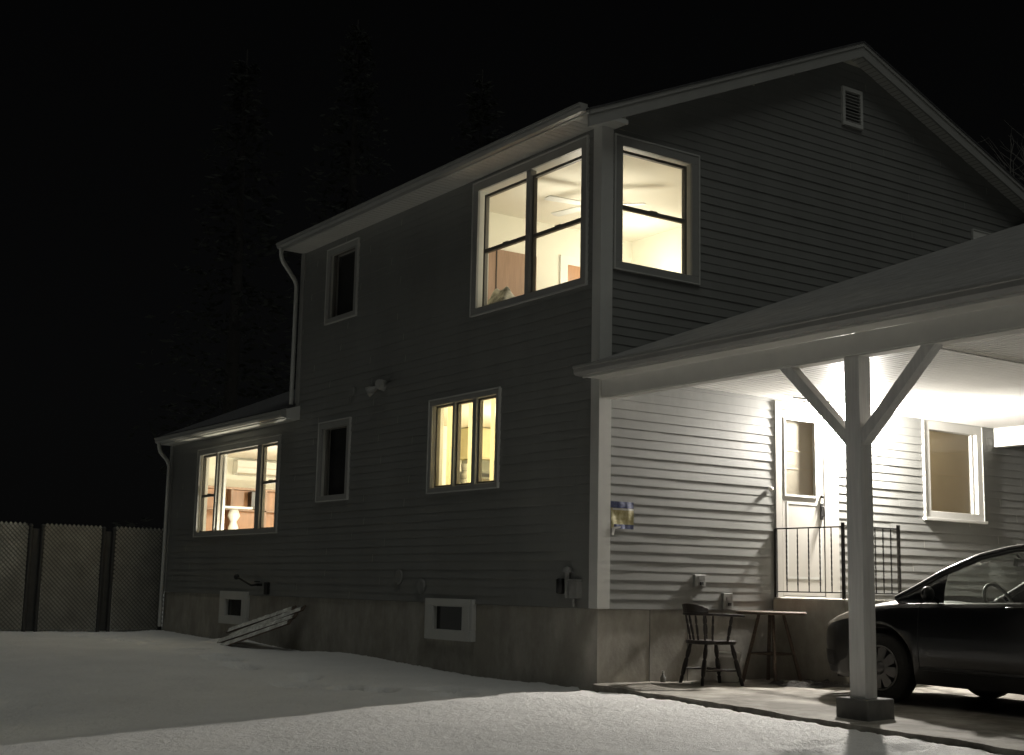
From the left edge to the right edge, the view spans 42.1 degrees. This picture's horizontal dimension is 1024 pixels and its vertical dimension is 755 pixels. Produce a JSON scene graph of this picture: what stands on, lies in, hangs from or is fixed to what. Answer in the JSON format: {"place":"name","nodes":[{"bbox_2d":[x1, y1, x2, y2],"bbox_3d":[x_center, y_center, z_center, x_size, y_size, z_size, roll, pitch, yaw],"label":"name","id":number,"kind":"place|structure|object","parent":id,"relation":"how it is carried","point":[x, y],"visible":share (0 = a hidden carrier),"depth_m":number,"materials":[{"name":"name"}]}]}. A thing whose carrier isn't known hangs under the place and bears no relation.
{"place":"outdoors","nodes":[
{"label":"outdoors","id":0,"kind":"place"},
{"bbox_2d":[0,583,1001,754],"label":"snow ground","id":1,"kind":"structure","parent":0,"point":[120,692],"depth_m":11.79,"materials":[{"name":"white snow"}]},
{"bbox_2d":[0,521,163,631],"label":"chain link fence","id":2,"kind":"object","parent":1,"relation":"on","point":[71,577],"visible":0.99,"depth_m":22.74,"materials":[{"name":"metal"}]},
{"bbox_2d":[113,50,298,528],"bbox_3d":[-8.426,-1.742,39.381,6.830,17.004,6.766,-4,-10,28],"label":"pine tree","id":3,"kind":"object","parent":1,"relation":"on","point":[228,398],"visible":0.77,"depth_m":39.81,"materials":[{"name":"green plant"}]},
{"bbox_2d":[217,605,305,645],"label":"leaning boards","id":4,"kind":"object","parent":1,"relation":"on","point":[268,623],"visible":0.98,"depth_m":19.06,"materials":[{"name":"grey wood"}]},
{"bbox_2d":[262,19,391,391],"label":"pine tree","id":5,"kind":"object","parent":1,"relation":"on","point":[356,70],"visible":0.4,"depth_m":45.02,"materials":[{"name":"green plant"}]},
{"bbox_2d":[451,69,504,160],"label":"pine tree","id":6,"kind":"object","parent":1,"relation":"on","point":[481,113],"visible":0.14,"depth_m":46.92,"materials":[{"name":"green plant"}]},
{"bbox_2d":[154,41,1023,690],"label":"house","id":7,"kind":"structure","parent":1,"relation":"on","point":[760,187],"depth_m":16.05,"materials":[{"name":"grey wood"}]},
{"bbox_2d":[212,454,227,529],"bbox_3d":[-4.929,1.940,22.419,0.040,1.360,0.420,7,-11,-34],"label":"curtain","id":8,"kind":"object","parent":7,"relation":"hanging from","point":[223,494],"visible":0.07,"depth_m":22.28,"materials":[{"name":"fabric"}]},
{"bbox_2d":[218,591,249,624],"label":"basement window","id":9,"kind":"structure","parent":7,"relation":"in","point":[233,605],"depth_m":20.84,"materials":[{"name":"white glass"}]},
{"bbox_2d":[193,434,281,536],"bbox_3d":[-4.387,1.794,21.381,0.184,1.485,3.292,7,-11,-34],"label":"window","id":10,"kind":"structure","parent":7,"relation":"in","point":[203,455],"depth_m":21.57,"materials":[{"name":"grey wood"}]},
{"bbox_2d":[225,506,252,529],"bbox_3d":[-4.898,2.996,23.261,0.520,1.460,0.400,7,-11,-34],"label":"plant stand","id":11,"kind":"object","parent":7,"relation":"on","point":[233,515],"visible":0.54,"depth_m":23.27,"materials":[{"name":"white paint"}]},
{"bbox_2d":[206,485,274,530],"bbox_3d":[-4.586,2.964,24.236,2.680,1.840,0.440,7,-11,-34],"label":"wooden hutch","id":12,"kind":"object","parent":7,"relation":"on","point":[239,496],"visible":0.09,"depth_m":24.10,"materials":[{"name":"orange wood"}]},
{"bbox_2d":[233,460,276,477],"bbox_3d":[-4.656,1.686,24.516,0.950,0.270,0.224,7,-11,-34],"label":"wall air conditioner","id":13,"kind":"object","parent":7,"relation":"attached to","point":[244,468],"depth_m":24.32,"materials":[{"name":"white paint"}]},
{"bbox_2d":[315,417,351,501],"bbox_3d":[-2.443,1.167,18.660,0.184,1.140,0.962,7,-11,-34],"label":"window","id":14,"kind":"structure","parent":7,"relation":"in","point":[324,428],"depth_m":18.87,"materials":[{"name":"grey wood"}]},
{"bbox_2d":[324,237,359,325],"bbox_3d":[-2.367,-1.355,19.026,0.184,1.120,0.962,7,-11,-34],"label":"window","id":15,"kind":"structure","parent":7,"relation":"in","point":[333,254],"depth_m":19.24,"materials":[{"name":"grey wood"}]},
{"bbox_2d":[446,406,452,484],"bbox_3d":[-0.765,0.891,16.500,0.030,1.070,0.160,7,-11,-34],"label":"curtain","id":16,"kind":"object","parent":7,"relation":"hanging from","point":[449,446],"visible":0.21,"depth_m":16.52,"materials":[{"name":"beige fabric"}]},
{"bbox_2d":[424,598,475,641],"bbox_3d":[-0.742,2.858,15.710,0.073,0.480,1.050,7,-11,-34],"label":"basement window","id":17,"kind":"structure","parent":7,"relation":"in","point":[445,619],"depth_m":15.68,"materials":[{"name":"white glass"}]},
{"bbox_2d":[460,464,466,482],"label":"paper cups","id":18,"kind":"object","parent":7,"relation":"on","point":[463,475],"visible":0.59,"depth_m":16.23,"materials":[{"name":"white paper"}]},
{"bbox_2d":[426,386,501,493],"bbox_3d":[-0.532,0.781,15.941,0.184,1.170,1.572,7,-11,-34],"label":"window","id":19,"kind":"structure","parent":7,"relation":"in","point":[434,465],"depth_m":16.04,"materials":[{"name":"white wood"}]},
{"bbox_2d":[467,403,472,482],"bbox_3d":[-0.508,0.839,16.134,0.030,1.070,0.100,7,-11,-34],"label":"curtain","id":20,"kind":"object","parent":7,"relation":"hanging from","point":[469,444],"visible":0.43,"depth_m":16.14,"materials":[{"name":"beige fabric"}]},
{"bbox_2d":[460,428,494,459],"bbox_3d":[-0.007,1.015,19.259,1.550,0.440,0.335,7,-11,-34],"label":"wall cabinet","id":21,"kind":"object","parent":7,"relation":"attached to","point":[485,445],"depth_m":18.84,"materials":[{"name":"beige wood"}]},
{"bbox_2d":[482,429,494,457],"bbox_3d":[0.077,0.996,19.123,1.490,0.400,0.014,7,-11,-34],"label":"cabinet door","id":22,"kind":"structure","parent":21,"relation":"in","point":[486,433],"depth_m":18.82,"materials":[{"name":"beige wood"}]},
{"bbox_2d":[462,460,493,480],"bbox_3d":[-0.224,1.338,18.990,0.900,0.270,0.428,7,-11,-34],"label":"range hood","id":23,"kind":"object","parent":7,"relation":"attached to","point":[485,470],"visible":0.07,"depth_m":18.70,"materials":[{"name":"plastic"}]},
{"bbox_2d":[489,399,494,480],"bbox_3d":[-0.231,0.782,15.740,0.030,1.070,0.110,7,-11,-34],"label":"curtain","id":24,"kind":"object","parent":7,"relation":"hanging from","point":[492,439],"visible":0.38,"depth_m":15.74,"materials":[{"name":"beige fabric"}]},
{"bbox_2d":[488,247,536,299],"bbox_3d":[-0.230,-0.686,17.369,1.300,2.040,0.048,7,-11,-34],"label":"closet door","id":25,"kind":"structure","parent":7,"relation":"in","point":[505,268],"depth_m":17.57,"materials":[{"name":"brown wood"}]},
{"bbox_2d":[469,134,589,317],"bbox_3d":[0.228,-1.675,15.296,0.184,1.670,2.282,7,-11,-34],"label":"window","id":26,"kind":"structure","parent":7,"relation":"in","point":[528,172],"depth_m":15.29,"materials":[{"name":"white wood"}]},
{"bbox_2d":[568,265,579,280],"bbox_3d":[1.047,-0.508,18.265,0.760,2.020,0.020,7,-11,-34],"label":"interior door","id":27,"kind":"structure","parent":7,"relation":"in","point":[573,271],"depth_m":18.24,"materials":[{"name":"orange wood"}]},
{"bbox_2d":[544,195,645,216],"bbox_3d":[0.959,-2.130,16.388,1.252,0.442,1.255,7,-11,-34],"label":"ceiling fan","id":28,"kind":"object","parent":7,"relation":"hanging from","point":[566,201],"visible":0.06,"depth_m":16.29,"materials":[{"name":"white paint"}]},
{"bbox_2d":[610,501,633,534],"bbox_3d":[1.143,1.464,13.791,0.310,0.350,0.015,7,-11,-34],"label":"paper notice","id":29,"kind":"object","parent":7,"relation":"attached to","point":[622,515],"visible":1,"depth_m":13.80,"materials":[{"name":"beige paper"}]},
{"bbox_2d":[613,133,699,284],"bbox_3d":[1.557,-1.825,14.653,1.232,1.500,0.184,7,-11,-34],"label":"window","id":30,"kind":"structure","parent":7,"relation":"in","point":[689,163],"depth_m":14.73,"materials":[{"name":"white wood"}]},
{"bbox_2d":[781,410,825,596],"bbox_3d":[3.367,1.457,15.380,0.693,2.128,0.128,7,-11,-34],"label":"door","id":31,"kind":"structure","parent":7,"relation":"in","point":[801,432],"depth_m":15.41,"materials":[{"name":"paint"}]},
{"bbox_2d":[921,419,985,520],"bbox_3d":[5.609,1.209,17.067,1.197,1.250,0.184,7,-11,-34],"label":"window","id":32,"kind":"structure","parent":7,"relation":"in","point":[974,433],"depth_m":17.20,"materials":[{"name":"white paint"}]},
{"bbox_2d":[971,228,991,239],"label":"window","id":33,"kind":"structure","parent":7,"relation":"in","point":[975,233],"depth_m":17.86,"materials":[{"name":"white paint"}]},
{"bbox_3d":[-0.136,-0.318,16.131,0.402,0.949,0.840,7,-11,-34],"label":"low dresser","id":34,"kind":"object","parent":7,"relation":"on","visible":0},
{"bbox_2d":[487,286,514,304],"bbox_3d":[-0.121,-0.944,16.244,0.360,0.321,0.620,7,-11,-34],"label":"laundry pile","id":35,"kind":"object","parent":34,"relation":"on","point":[498,295],"visible":0.43,"depth_m":16.14,"materials":[{"name":"fabric"}]},
{"bbox_2d":[977,131,1023,179],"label":"bare tree","id":36,"kind":"object","parent":1,"relation":"on","point":[1010,156],"visible":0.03,"depth_m":48.32,"materials":[{"name":"brown plant"}]},
{"bbox_2d":[982,84,1023,180],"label":"bare tree","id":37,"kind":"object","parent":1,"relation":"on","point":[1022,161],"visible":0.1,"depth_m":44.43,"materials":[{"name":"brown plant"}]},
{"bbox_2d":[0,0,1023,579],"label":"sky","id":38,"kind":"structure","parent":0,"point":[107,107],"materials":[{"name":"black"}]},
{"bbox_2d":[593,678,1023,754],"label":"patio","id":39,"kind":"structure","parent":0,"point":[950,716],"depth_m":11.63,"materials":[{"name":"grey concrete"}]},
{"bbox_2d":[660,671,665,681],"bbox_3d":[1.567,3.105,13.796,0.060,0.115,0.060,7,-11,-34],"label":"glass bottle","id":40,"kind":"object","parent":39,"relation":"on","point":[662,678],"visible":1,"depth_m":13.78,"materials":[{"name":"grey glass"}]},
{"bbox_2d":[679,603,744,685],"bbox_3d":[2.037,2.753,13.728,0.546,0.824,0.623,5,-10,-21],"label":"captains chair","id":41,"kind":"object","parent":39,"relation":"on","point":[689,609],"visible":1,"depth_m":13.58,"materials":[{"name":"brown wood"}]},
{"bbox_2d":[718,646,740,681],"bbox_3d":[2.303,3.036,14.176,0.278,0.403,0.274,7,-11,-34],"label":"plastic bucket","id":42,"kind":"object","parent":39,"relation":"on","point":[726,659],"visible":0.54,"depth_m":14.06,"materials":[{"name":"grey plastic"}]},
{"bbox_2d":[736,611,806,681],"bbox_3d":[2.788,2.894,14.279,0.750,0.750,0.750,-5,-11,35],"label":"round table","id":43,"kind":"object","parent":39,"relation":"on","point":[771,620],"visible":0.94,"depth_m":14.23,"materials":[{"name":"brown wood"}]},
{"bbox_2d":[572,223,1023,721],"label":"carport","id":44,"kind":"object","parent":39,"relation":"on","point":[938,335],"visible":0.96,"depth_m":11.75,"materials":[{"name":"white wood"}]},
{"bbox_2d":[769,679,849,687],"bbox_3d":[3.135,3.188,13.878,0.868,0.060,0.470,5,-10,-25],"label":"crumpled mat","id":45,"kind":"object","parent":39,"relation":"on","point":[810,683],"visible":0.99,"depth_m":13.76,"materials":[{"name":"grey fabric"}]},
{"bbox_2d":[773,522,901,683],"bbox_3d":[3.918,2.544,14.954,1.720,1.740,1.044,7,-11,-34],"label":"entry stoop","id":46,"kind":"object","parent":39,"relation":"on","point":[808,632],"visible":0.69,"depth_m":14.46,"materials":[{"name":"concrete"}]},
{"bbox_2d":[826,544,1023,702],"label":"parked car","id":47,"kind":"object","parent":39,"relation":"on","point":[928,632],"visible":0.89,"depth_m":11.73,"materials":[{"name":"paint"}]}
]}

